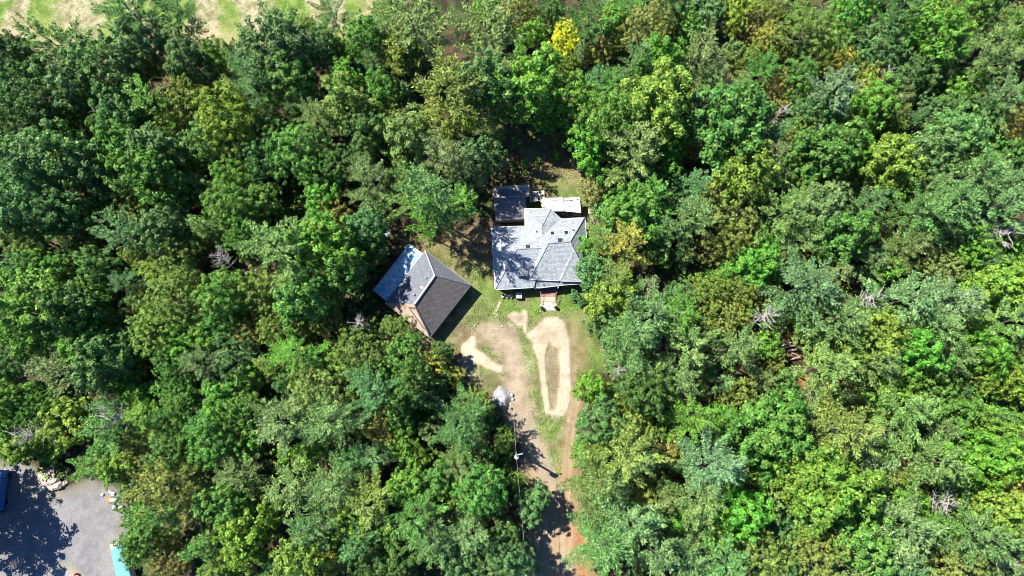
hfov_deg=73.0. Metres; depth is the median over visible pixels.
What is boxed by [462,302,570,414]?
sand path
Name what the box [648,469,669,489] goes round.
broadleaf tree
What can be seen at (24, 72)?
broadleaf tree
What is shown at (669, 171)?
broadleaf tree
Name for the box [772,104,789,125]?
dead tree
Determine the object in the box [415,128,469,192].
pine tree
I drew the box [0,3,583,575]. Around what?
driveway
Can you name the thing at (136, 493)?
pine tree
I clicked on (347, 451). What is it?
pine tree
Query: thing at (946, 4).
broadleaf tree
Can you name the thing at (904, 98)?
broadleaf tree
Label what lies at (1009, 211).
pine tree
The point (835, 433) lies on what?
pine tree
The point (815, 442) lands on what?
broadleaf tree
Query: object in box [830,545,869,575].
pine tree
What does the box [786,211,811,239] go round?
broadleaf tree
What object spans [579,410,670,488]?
pine tree
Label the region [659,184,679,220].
pine tree
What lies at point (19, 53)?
broadleaf tree
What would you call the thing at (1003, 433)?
broadleaf tree
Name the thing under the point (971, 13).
broadleaf tree
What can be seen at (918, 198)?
pine tree
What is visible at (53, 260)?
broadleaf tree
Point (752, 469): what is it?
broadleaf tree
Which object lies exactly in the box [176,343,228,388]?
pine tree
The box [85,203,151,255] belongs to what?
pine tree
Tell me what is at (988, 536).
pine tree
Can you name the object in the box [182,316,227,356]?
broadleaf tree
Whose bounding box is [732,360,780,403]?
pine tree
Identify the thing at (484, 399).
fine leaved tree
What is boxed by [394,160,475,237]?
pine tree
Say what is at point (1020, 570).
pine tree
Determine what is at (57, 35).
pine tree
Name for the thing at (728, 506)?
broadleaf tree
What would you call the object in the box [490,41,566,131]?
broadleaf tree
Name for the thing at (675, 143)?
broadleaf tree
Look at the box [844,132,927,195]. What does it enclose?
broadleaf tree
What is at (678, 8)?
broadleaf tree
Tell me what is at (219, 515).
broadleaf tree
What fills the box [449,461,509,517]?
broadleaf tree
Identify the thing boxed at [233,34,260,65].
pine tree
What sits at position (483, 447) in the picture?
broadleaf tree
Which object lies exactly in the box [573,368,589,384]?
pine tree
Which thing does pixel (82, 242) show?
fine leaved tree
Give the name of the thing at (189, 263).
fine leaved tree
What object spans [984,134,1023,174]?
broadleaf tree
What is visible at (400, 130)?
broadleaf tree
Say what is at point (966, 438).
pine tree
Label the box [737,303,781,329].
dead tree
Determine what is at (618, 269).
pine tree
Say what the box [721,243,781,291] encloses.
broadleaf tree
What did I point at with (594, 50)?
broadleaf tree
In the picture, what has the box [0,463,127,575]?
gravel lot
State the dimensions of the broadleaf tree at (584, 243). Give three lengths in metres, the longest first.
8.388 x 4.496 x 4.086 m
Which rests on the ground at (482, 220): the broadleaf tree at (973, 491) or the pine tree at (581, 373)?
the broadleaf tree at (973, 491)
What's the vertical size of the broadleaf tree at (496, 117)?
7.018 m
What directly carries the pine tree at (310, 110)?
on the ground at (482, 220)
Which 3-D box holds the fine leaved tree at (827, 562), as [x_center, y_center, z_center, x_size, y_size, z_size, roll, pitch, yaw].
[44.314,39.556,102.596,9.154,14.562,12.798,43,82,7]
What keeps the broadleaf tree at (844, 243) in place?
on the ground at (482, 220)
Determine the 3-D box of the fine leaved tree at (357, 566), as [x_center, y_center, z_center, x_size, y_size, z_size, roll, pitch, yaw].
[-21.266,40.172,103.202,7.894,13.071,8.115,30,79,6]
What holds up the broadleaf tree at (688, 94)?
on the ground at (482, 220)
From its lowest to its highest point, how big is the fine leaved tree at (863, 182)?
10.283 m
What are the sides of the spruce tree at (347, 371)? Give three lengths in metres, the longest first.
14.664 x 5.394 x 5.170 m
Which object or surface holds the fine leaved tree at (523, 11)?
on the ground at (482, 220)
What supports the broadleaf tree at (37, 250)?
on the ground at (482, 220)
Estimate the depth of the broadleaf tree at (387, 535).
102.04 m
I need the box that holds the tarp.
[490,385,513,411]
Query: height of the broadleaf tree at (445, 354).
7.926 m
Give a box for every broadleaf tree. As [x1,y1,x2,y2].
[0,28,52,80]
[0,59,75,126]
[0,79,27,123]
[0,86,83,146]
[0,131,83,210]
[0,136,31,166]
[0,163,44,201]
[0,179,64,239]
[0,249,44,284]
[0,267,95,358]
[0,344,41,383]
[0,377,47,419]
[0,380,54,417]
[0,411,30,447]
[0,425,47,466]
[9,331,52,360]
[16,241,59,269]
[20,187,101,244]
[22,117,111,197]
[27,433,75,466]
[28,56,112,122]
[28,253,85,285]
[29,396,104,448]
[30,279,114,349]
[51,316,114,365]
[55,147,133,199]
[57,28,152,105]
[63,325,145,400]
[71,245,130,288]
[77,92,113,119]
[80,194,116,217]
[84,112,148,175]
[84,284,114,308]
[87,85,155,138]
[93,447,148,488]
[97,6,171,82]
[104,143,195,211]
[111,519,179,570]
[112,375,157,414]
[112,479,153,505]
[115,60,154,99]
[124,120,199,168]
[130,200,191,263]
[160,28,216,89]
[160,174,199,212]
[160,323,207,363]
[175,230,212,258]
[179,172,212,204]
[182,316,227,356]
[185,418,246,471]
[186,516,225,551]
[190,265,258,322]
[190,476,260,531]
[191,81,268,152]
[195,34,234,79]
[195,186,233,219]
[196,546,243,575]
[199,179,265,234]
[199,376,248,422]
[208,154,262,200]
[212,498,282,574]
[215,389,275,432]
[220,358,264,394]
[229,425,266,468]
[234,7,318,87]
[235,182,285,223]
[239,488,264,506]
[252,37,325,116]
[264,496,285,523]
[269,445,295,464]
[269,531,335,575]
[272,261,335,334]
[282,207,365,275]
[288,215,313,247]
[291,433,334,469]
[300,181,344,216]
[303,24,337,75]
[303,535,353,575]
[314,242,367,303]
[317,70,376,144]
[319,500,365,548]
[322,141,364,192]
[323,351,349,379]
[328,33,346,64]
[328,34,354,60]
[328,55,365,99]
[340,8,388,64]
[341,110,395,168]
[343,207,387,247]
[349,230,389,270]
[362,88,389,128]
[363,63,403,114]
[365,519,406,555]
[368,354,398,382]
[371,538,417,575]
[372,385,416,427]
[380,405,420,436]
[381,102,439,173]
[383,21,425,80]
[384,356,435,409]
[385,457,430,502]
[394,78,415,103]
[416,412,442,443]
[416,452,457,501]
[420,370,450,412]
[431,340,454,366]
[435,537,488,575]
[438,113,463,140]
[439,475,479,508]
[449,45,520,116]
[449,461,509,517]
[451,132,512,191]
[453,438,498,469]
[459,116,478,134]
[460,455,493,491]
[472,0,505,32]
[474,405,498,438]
[484,527,535,575]
[487,107,508,125]
[487,509,525,557]
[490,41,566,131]
[513,477,552,529]
[516,16,551,49]
[532,0,564,30]
[532,47,555,71]
[550,68,601,130]
[561,123,606,178]
[569,289,579,300]
[569,432,603,467]
[571,369,609,405]
[572,108,607,150]
[572,250,616,293]
[573,86,646,164]
[574,393,630,448]
[577,235,600,256]
[577,295,586,306]
[581,297,616,338]
[583,27,612,75]
[583,268,640,322]
[589,201,608,225]
[594,185,665,245]
[595,158,628,194]
[597,0,629,45]
[601,180,646,229]
[616,360,676,422]
[617,166,641,191]
[618,53,692,149]
[624,146,662,192]
[627,476,663,511]
[630,30,689,84]
[639,237,675,268]
[641,420,671,446]
[645,495,680,535]
[647,0,690,41]
[648,277,696,318]
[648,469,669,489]
[651,437,687,465]
[653,130,690,170]
[655,401,682,427]
[656,151,686,188]
[664,502,694,533]
[670,5,702,45]
[677,89,705,122]
[682,79,778,186]
[685,0,713,20]
[696,0,728,31]
[699,517,732,559]
[703,401,738,433]
[705,483,745,518]
[708,385,809,468]
[709,136,789,218]
[712,481,775,545]
[721,0,756,38]
[721,36,746,69]
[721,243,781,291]
[722,431,742,459]
[740,83,768,111]
[741,221,780,264]
[742,464,765,484]
[744,448,794,485]
[748,290,781,313]
[752,322,785,360]
[752,471,793,513]
[756,415,824,467]
[756,543,808,575]
[759,449,837,512]
[763,256,785,287]
[763,371,804,414]
[763,498,791,527]
[764,506,797,547]
[768,152,816,198]
[773,0,814,36]
[775,51,821,105]
[778,115,870,187]
[780,84,844,137]
[782,503,812,530]
[784,308,824,334]
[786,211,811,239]
[787,320,812,340]
[787,443,888,536]
[791,325,838,357]
[793,179,853,244]
[803,233,832,260]
[808,204,880,266]
[809,433,840,460]
[815,15,847,56]
[826,0,884,43]
[826,501,895,575]
[831,304,914,370]
[831,443,858,473]
[833,102,863,125]
[836,133,883,180]
[844,71,900,133]
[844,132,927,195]
[848,390,889,418]
[863,407,904,431]
[866,248,907,290]
[870,324,956,383]
[871,164,923,206]
[874,476,931,514]
[883,0,983,78]
[891,79,918,114]
[896,0,952,37]
[902,365,962,404]
[903,122,963,191]
[908,58,966,102]
[911,101,1002,169]
[916,490,931,516]
[921,424,1013,492]
[925,529,961,557]
[929,388,986,440]
[930,476,969,497]
[931,65,990,114]
[942,322,1020,377]
[944,224,1003,268]
[947,0,1008,40]
[949,486,1023,539]
[950,484,984,511]
[951,254,1023,312]
[951,404,1014,454]
[953,309,1002,338]
[954,423,1023,482]
[956,288,998,318]
[959,420,1017,457]
[961,94,1009,147]
[973,349,1023,405]
[975,387,1013,404]
[979,506,1023,550]
[981,6,1023,56]
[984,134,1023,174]
[989,339,1023,371]
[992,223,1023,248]
[992,239,1023,266]
[1012,225,1023,240]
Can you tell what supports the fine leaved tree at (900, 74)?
on the ground at (482, 220)
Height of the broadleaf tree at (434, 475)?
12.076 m
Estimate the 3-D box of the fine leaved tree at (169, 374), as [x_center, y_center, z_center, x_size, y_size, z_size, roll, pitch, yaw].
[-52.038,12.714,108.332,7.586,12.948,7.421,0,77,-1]
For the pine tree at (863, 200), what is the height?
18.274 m
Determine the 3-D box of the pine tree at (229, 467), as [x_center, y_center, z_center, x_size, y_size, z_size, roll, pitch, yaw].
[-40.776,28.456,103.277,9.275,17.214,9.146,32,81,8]
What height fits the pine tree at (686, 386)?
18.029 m
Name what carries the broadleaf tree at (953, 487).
on the ground at (482, 220)
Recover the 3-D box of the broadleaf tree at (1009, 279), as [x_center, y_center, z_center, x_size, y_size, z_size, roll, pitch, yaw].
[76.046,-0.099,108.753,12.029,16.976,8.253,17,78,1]
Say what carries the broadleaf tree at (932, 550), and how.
on the ground at (482, 220)
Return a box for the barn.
[385,250,470,337]
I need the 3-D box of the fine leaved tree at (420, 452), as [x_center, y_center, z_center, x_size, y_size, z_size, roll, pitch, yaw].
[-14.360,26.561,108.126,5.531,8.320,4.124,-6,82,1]
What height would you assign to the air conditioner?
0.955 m
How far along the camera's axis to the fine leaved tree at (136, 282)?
110.88 m
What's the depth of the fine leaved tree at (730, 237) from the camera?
108.91 m
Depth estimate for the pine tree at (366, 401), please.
100.06 m
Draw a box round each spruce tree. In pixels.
[51,236,102,257]
[69,252,111,282]
[69,374,107,394]
[82,395,135,413]
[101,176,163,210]
[149,499,205,526]
[173,524,223,562]
[184,214,244,251]
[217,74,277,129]
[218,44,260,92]
[234,20,260,52]
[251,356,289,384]
[257,0,287,51]
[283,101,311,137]
[343,360,365,389]
[357,114,383,160]
[506,36,526,72]
[569,36,589,81]
[620,282,642,304]
[715,460,752,485]
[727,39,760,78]
[757,117,791,157]
[819,385,853,403]
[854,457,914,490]
[882,103,934,136]
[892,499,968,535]
[957,397,1009,417]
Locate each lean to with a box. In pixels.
[373,244,422,300]
[530,190,544,207]
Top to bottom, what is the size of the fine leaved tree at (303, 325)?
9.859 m
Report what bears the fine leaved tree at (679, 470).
on the ground at (482, 220)
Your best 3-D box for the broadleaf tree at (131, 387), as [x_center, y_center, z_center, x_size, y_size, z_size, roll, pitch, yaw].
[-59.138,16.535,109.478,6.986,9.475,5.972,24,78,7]
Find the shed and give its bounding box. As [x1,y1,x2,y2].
[492,184,529,222]
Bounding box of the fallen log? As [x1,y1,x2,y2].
[781,345,795,348]
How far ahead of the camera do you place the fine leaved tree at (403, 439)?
105.18 m
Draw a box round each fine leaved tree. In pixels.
[0,211,65,265]
[13,388,75,429]
[49,258,90,289]
[50,111,100,143]
[59,208,103,242]
[74,232,104,255]
[88,306,132,331]
[103,312,168,357]
[113,187,159,222]
[113,429,165,472]
[114,351,159,381]
[116,244,151,267]
[124,287,162,314]
[124,298,197,362]
[126,279,155,301]
[138,53,169,92]
[138,266,205,331]
[138,428,209,473]
[138,525,183,561]
[140,389,201,434]
[143,536,193,575]
[145,106,196,146]
[147,236,210,294]
[147,349,202,391]
[155,68,210,134]
[168,375,215,411]
[168,459,211,493]
[172,72,196,100]
[172,116,252,172]
[184,479,220,504]
[190,294,247,345]
[195,78,228,107]
[209,111,260,169]
[210,328,266,390]
[216,208,272,263]
[219,264,288,318]
[227,314,264,354]
[234,127,294,193]
[242,100,284,148]
[253,296,304,349]
[259,119,334,186]
[266,364,304,397]
[281,346,362,417]
[289,144,348,190]
[289,314,318,343]
[296,11,316,32]
[309,305,349,348]
[310,304,337,333]
[317,194,354,225]
[325,324,390,383]
[331,455,372,510]
[340,532,389,575]
[358,313,383,339]
[360,405,398,448]
[367,328,425,382]
[373,314,414,354]
[382,165,400,193]
[383,429,421,466]
[384,102,409,123]
[403,445,436,469]
[417,349,450,383]
[442,366,466,392]
[463,386,495,415]
[490,425,518,456]
[500,0,541,35]
[506,22,525,42]
[507,471,530,488]
[532,109,564,136]
[547,18,580,61]
[557,53,581,77]
[574,177,610,206]
[597,387,619,411]
[601,349,646,390]
[603,29,629,59]
[614,0,680,52]
[614,391,661,424]
[636,418,659,439]
[654,447,697,479]
[675,134,701,161]
[682,268,734,323]
[692,352,719,383]
[695,292,756,343]
[696,175,734,210]
[696,214,759,267]
[703,506,726,529]
[705,183,762,244]
[713,376,761,408]
[717,11,759,47]
[718,273,768,314]
[730,301,762,325]
[730,478,753,495]
[732,526,795,575]
[746,20,789,60]
[750,0,787,40]
[761,66,799,106]
[761,354,787,381]
[763,7,847,74]
[768,95,795,120]
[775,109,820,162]
[782,525,854,575]
[807,163,848,197]
[816,107,851,148]
[817,46,859,84]
[821,385,849,407]
[830,179,860,201]
[837,43,873,79]
[840,384,872,416]
[842,172,878,204]
[849,11,927,74]
[851,375,923,424]
[853,60,885,91]
[854,109,889,138]
[864,359,931,398]
[867,548,896,571]
[874,43,940,96]
[874,100,919,140]
[902,87,971,132]
[916,240,969,288]
[919,532,990,575]
[935,0,963,21]
[948,267,983,290]
[949,363,1000,399]
[970,132,1005,154]
[971,474,1023,519]
[986,105,1023,151]
[994,1,1023,24]
[1001,381,1023,409]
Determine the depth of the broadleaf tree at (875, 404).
107.00 m
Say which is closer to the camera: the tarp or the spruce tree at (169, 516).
the spruce tree at (169, 516)
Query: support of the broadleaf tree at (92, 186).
on the ground at (482, 220)
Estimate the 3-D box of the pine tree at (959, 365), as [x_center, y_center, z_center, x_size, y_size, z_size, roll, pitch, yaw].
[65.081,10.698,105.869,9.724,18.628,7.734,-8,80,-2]
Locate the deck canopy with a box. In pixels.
[545,196,580,213]
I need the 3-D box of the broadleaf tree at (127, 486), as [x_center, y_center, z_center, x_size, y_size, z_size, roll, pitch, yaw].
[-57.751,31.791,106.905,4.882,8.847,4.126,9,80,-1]
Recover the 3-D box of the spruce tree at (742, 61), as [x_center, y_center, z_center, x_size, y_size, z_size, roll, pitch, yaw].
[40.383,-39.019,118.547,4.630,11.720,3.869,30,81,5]
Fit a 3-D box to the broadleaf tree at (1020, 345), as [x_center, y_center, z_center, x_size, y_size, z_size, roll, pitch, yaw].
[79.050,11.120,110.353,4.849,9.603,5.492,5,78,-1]
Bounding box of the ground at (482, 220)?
[0,0,1023,575]
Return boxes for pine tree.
[0,116,51,150]
[10,11,99,78]
[21,346,100,401]
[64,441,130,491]
[74,400,149,458]
[76,25,108,52]
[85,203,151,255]
[90,0,173,60]
[104,267,154,306]
[104,375,137,398]
[112,481,182,545]
[117,305,139,325]
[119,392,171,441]
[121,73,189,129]
[121,456,204,527]
[128,551,165,575]
[132,256,172,286]
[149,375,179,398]
[151,0,208,51]
[168,146,209,174]
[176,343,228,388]
[182,410,235,447]
[211,446,271,500]
[226,50,282,120]
[227,216,317,293]
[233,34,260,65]
[245,391,322,458]
[257,552,292,575]
[259,451,330,520]
[262,326,319,377]
[280,0,311,36]
[283,495,340,561]
[293,94,342,147]
[297,451,369,516]
[298,386,370,452]
[302,125,333,155]
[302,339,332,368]
[307,0,354,40]
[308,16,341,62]
[327,440,372,481]
[328,296,347,311]
[334,518,385,566]
[339,151,395,216]
[341,467,395,542]
[342,396,364,417]
[344,360,383,408]
[344,363,407,422]
[346,419,365,438]
[357,431,401,476]
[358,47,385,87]
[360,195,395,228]
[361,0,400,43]
[373,0,454,69]
[377,487,449,550]
[379,159,432,228]
[390,496,471,569]
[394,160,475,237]
[404,191,456,244]
[411,44,494,143]
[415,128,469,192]
[425,397,443,414]
[428,381,492,451]
[433,439,473,483]
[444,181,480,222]
[445,0,532,73]
[446,4,465,37]
[448,382,476,418]
[448,501,499,560]
[467,543,504,575]
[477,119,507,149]
[511,553,546,575]
[554,0,618,60]
[556,440,634,510]
[561,495,637,575]
[572,494,610,529]
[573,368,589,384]
[575,213,619,266]
[579,63,609,103]
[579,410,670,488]
[590,255,641,301]
[592,62,630,104]
[593,477,666,566]
[595,299,668,378]
[597,115,667,195]
[597,218,651,274]
[599,307,646,365]
[601,508,684,575]
[604,0,644,31]
[604,432,667,487]
[606,38,655,90]
[610,383,625,399]
[622,288,684,350]
[627,167,676,214]
[631,274,660,308]
[637,209,686,262]
[637,474,678,517]
[641,356,675,386]
[650,390,722,444]
[652,284,706,357]
[652,315,721,382]
[653,357,702,409]
[655,465,729,531]
[658,528,712,575]
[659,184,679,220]
[661,421,687,445]
[662,189,724,258]
[664,530,683,548]
[668,245,695,274]
[670,167,713,212]
[673,416,748,498]
[674,529,700,553]
[675,24,726,95]
[675,496,706,535]
[685,529,750,575]
[688,57,733,107]
[692,320,762,373]
[696,368,735,395]
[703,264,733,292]
[711,522,737,553]
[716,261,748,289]
[726,67,751,101]
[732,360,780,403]
[737,521,774,551]
[740,46,784,94]
[741,241,846,336]
[744,475,766,494]
[745,185,818,248]
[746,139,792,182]
[755,216,827,270]
[760,304,795,332]
[772,516,812,543]
[774,179,826,217]
[779,337,860,415]
[789,392,818,419]
[793,62,866,128]
[794,289,872,348]
[802,0,833,39]
[803,385,885,463]
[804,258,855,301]
[807,415,841,442]
[817,31,854,69]
[822,521,840,535]
[830,328,868,353]
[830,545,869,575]
[835,240,891,285]
[839,341,904,393]
[840,183,891,236]
[846,452,862,465]
[848,270,946,330]
[849,440,900,483]
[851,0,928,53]
[853,485,895,505]
[854,493,951,570]
[858,411,902,448]
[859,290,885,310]
[860,375,943,447]
[861,426,978,509]
[863,219,933,277]
[866,533,937,575]
[869,183,960,248]
[871,209,903,237]
[879,300,965,359]
[894,163,959,217]
[898,411,964,452]
[899,484,1023,572]
[904,173,985,247]
[904,271,992,334]
[908,143,1013,223]
[913,228,951,252]
[918,225,968,261]
[918,332,985,383]
[923,15,1023,97]
[927,504,941,517]
[934,425,968,446]
[938,378,976,397]
[941,174,1023,252]
[954,67,1023,131]
[954,291,1023,360]
[956,245,1012,287]
[960,558,1000,575]
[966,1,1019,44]
[967,160,1023,216]
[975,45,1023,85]
[975,526,1023,575]
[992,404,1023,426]
[994,406,1015,421]
[1016,426,1023,439]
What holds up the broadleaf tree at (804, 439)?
on the ground at (482, 220)
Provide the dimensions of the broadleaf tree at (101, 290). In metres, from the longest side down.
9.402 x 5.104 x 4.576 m
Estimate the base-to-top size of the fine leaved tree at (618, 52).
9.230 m
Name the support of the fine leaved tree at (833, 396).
on the ground at (482, 220)
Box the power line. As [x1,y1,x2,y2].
[516,456,526,570]
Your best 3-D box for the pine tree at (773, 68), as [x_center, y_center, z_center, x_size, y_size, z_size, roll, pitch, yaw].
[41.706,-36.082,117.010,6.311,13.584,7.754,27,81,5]
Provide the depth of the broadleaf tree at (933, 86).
114.00 m
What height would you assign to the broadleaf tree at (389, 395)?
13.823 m
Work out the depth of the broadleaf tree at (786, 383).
104.75 m
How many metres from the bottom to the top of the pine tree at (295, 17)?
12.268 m
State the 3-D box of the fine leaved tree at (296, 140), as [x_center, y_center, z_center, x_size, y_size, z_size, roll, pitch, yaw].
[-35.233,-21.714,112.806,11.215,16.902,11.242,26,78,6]
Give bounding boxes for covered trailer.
[110,540,136,575]
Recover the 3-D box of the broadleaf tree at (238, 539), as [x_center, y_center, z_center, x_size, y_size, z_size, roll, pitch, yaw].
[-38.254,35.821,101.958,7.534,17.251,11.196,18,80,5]
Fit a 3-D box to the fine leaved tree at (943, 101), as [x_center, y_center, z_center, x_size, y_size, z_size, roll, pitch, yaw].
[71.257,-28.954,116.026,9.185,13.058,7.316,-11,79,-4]
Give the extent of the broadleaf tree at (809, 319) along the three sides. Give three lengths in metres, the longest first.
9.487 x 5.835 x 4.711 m
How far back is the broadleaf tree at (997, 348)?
102.15 m
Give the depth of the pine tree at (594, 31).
113.71 m
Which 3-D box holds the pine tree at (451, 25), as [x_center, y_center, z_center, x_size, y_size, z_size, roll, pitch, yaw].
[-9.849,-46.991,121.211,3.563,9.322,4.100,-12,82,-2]
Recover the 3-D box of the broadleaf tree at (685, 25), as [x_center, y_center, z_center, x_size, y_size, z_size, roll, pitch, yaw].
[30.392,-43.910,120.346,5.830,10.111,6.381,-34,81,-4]
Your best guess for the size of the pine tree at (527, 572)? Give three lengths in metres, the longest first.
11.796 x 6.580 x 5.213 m
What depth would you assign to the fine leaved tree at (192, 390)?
107.16 m
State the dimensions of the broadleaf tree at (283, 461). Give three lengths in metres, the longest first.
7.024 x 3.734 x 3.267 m
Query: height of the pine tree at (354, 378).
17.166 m
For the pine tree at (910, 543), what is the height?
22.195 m
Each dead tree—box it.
[3,418,65,448]
[6,555,27,568]
[87,100,110,125]
[92,402,149,434]
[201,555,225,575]
[209,245,236,270]
[347,314,370,330]
[610,364,625,379]
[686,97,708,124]
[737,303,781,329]
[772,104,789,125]
[801,384,823,405]
[841,282,891,309]
[881,63,895,85]
[920,487,959,516]
[967,221,1023,248]
[989,559,1021,573]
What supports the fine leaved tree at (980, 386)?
on the ground at (482, 220)
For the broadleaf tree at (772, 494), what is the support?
on the ground at (482, 220)
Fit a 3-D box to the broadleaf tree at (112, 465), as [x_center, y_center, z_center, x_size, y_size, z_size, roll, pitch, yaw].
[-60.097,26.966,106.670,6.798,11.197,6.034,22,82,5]
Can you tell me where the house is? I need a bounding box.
[491,207,588,302]
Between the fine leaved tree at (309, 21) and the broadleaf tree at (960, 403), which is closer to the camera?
the broadleaf tree at (960, 403)
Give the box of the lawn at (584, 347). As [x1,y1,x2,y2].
[402,161,612,575]
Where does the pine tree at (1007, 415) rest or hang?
on the ground at (482, 220)
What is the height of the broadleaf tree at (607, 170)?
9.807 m
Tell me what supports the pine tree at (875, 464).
on the ground at (482, 220)
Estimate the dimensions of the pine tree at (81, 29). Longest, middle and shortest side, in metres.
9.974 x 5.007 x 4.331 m
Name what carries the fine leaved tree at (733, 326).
on the ground at (482, 220)
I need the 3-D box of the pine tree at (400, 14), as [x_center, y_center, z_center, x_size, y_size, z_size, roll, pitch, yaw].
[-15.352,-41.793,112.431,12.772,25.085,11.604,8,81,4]
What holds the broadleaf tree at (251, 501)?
on the ground at (482, 220)
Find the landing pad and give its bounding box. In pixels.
[541,303,556,309]
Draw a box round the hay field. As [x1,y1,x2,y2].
[0,0,380,60]
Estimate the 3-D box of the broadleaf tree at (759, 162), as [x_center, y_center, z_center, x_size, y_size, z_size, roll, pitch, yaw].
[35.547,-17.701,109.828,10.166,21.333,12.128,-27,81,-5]
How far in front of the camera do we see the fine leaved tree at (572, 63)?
117.99 m
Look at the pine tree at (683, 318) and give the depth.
101.05 m
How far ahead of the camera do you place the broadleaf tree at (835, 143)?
106.24 m
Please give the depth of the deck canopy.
116.84 m
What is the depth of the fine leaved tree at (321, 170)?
110.96 m
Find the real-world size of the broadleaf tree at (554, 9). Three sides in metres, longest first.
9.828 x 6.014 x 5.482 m
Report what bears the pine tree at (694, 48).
on the ground at (482, 220)
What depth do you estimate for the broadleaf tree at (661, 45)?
109.85 m
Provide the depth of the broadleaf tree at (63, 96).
109.47 m
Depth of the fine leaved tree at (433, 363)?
109.80 m
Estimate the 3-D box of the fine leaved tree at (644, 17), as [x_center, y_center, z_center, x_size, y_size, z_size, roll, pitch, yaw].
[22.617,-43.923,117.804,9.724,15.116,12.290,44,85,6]
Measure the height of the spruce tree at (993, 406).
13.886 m
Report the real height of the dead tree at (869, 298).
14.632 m
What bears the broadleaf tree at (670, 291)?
on the ground at (482, 220)
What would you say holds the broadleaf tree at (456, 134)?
on the ground at (482, 220)
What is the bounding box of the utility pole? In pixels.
[514,450,522,458]
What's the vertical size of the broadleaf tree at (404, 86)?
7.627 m
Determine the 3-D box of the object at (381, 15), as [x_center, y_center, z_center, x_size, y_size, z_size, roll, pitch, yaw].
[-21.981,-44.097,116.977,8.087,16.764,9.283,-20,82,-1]
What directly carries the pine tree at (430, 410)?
on the ground at (482, 220)
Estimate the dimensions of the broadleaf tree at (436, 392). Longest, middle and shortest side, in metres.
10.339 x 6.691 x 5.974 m
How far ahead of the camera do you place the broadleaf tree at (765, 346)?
108.79 m
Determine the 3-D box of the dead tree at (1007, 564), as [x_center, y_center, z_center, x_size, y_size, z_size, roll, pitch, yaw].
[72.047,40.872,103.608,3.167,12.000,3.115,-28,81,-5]
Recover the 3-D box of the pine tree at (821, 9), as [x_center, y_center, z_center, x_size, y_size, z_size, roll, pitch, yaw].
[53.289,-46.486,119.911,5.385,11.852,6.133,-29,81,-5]
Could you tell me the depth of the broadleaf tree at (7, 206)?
105.68 m
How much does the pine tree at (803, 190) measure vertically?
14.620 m
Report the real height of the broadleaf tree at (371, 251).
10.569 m
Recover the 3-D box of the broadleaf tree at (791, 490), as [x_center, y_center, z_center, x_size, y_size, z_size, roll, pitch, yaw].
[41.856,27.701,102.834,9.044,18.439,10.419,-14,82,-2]
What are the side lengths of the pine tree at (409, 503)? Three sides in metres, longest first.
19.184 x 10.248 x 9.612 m
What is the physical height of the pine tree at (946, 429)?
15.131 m
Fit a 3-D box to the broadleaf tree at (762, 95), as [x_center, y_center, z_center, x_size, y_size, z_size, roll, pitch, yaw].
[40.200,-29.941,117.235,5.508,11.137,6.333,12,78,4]
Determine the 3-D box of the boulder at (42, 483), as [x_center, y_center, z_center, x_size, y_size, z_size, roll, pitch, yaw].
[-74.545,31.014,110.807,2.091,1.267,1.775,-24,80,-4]
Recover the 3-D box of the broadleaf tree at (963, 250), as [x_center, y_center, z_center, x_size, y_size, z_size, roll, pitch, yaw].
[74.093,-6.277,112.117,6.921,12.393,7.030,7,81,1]
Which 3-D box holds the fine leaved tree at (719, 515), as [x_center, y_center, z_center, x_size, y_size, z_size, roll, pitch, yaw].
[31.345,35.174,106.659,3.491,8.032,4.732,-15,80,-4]
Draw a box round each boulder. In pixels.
[38,470,44,478]
[38,477,47,486]
[43,468,55,476]
[45,474,60,485]
[46,486,53,490]
[52,481,61,489]
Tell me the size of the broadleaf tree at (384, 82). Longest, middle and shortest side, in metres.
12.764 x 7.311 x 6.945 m
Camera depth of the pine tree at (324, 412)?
98.92 m
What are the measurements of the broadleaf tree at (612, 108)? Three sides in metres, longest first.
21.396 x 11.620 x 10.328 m
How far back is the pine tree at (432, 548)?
97.62 m
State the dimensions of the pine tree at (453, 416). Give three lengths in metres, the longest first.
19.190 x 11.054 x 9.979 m
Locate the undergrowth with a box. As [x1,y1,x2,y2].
[0,0,1023,575]
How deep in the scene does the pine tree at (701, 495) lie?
97.22 m
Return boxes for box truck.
[0,469,11,511]
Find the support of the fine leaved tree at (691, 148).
on the ground at (482, 220)
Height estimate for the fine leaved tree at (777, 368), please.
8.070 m
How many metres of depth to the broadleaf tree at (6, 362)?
106.29 m
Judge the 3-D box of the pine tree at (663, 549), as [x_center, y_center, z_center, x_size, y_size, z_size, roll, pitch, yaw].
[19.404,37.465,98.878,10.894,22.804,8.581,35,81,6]
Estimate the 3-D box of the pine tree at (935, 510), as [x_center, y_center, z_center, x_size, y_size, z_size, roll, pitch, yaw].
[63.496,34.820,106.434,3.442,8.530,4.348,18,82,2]
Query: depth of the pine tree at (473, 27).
107.60 m
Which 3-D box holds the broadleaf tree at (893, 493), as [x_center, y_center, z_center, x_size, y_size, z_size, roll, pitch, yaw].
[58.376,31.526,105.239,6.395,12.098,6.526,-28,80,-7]
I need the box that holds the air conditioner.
[516,293,521,298]
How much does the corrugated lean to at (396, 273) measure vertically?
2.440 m
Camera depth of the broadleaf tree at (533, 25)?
118.60 m
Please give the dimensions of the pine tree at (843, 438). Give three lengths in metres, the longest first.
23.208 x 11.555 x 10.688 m
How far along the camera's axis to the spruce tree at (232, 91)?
111.07 m

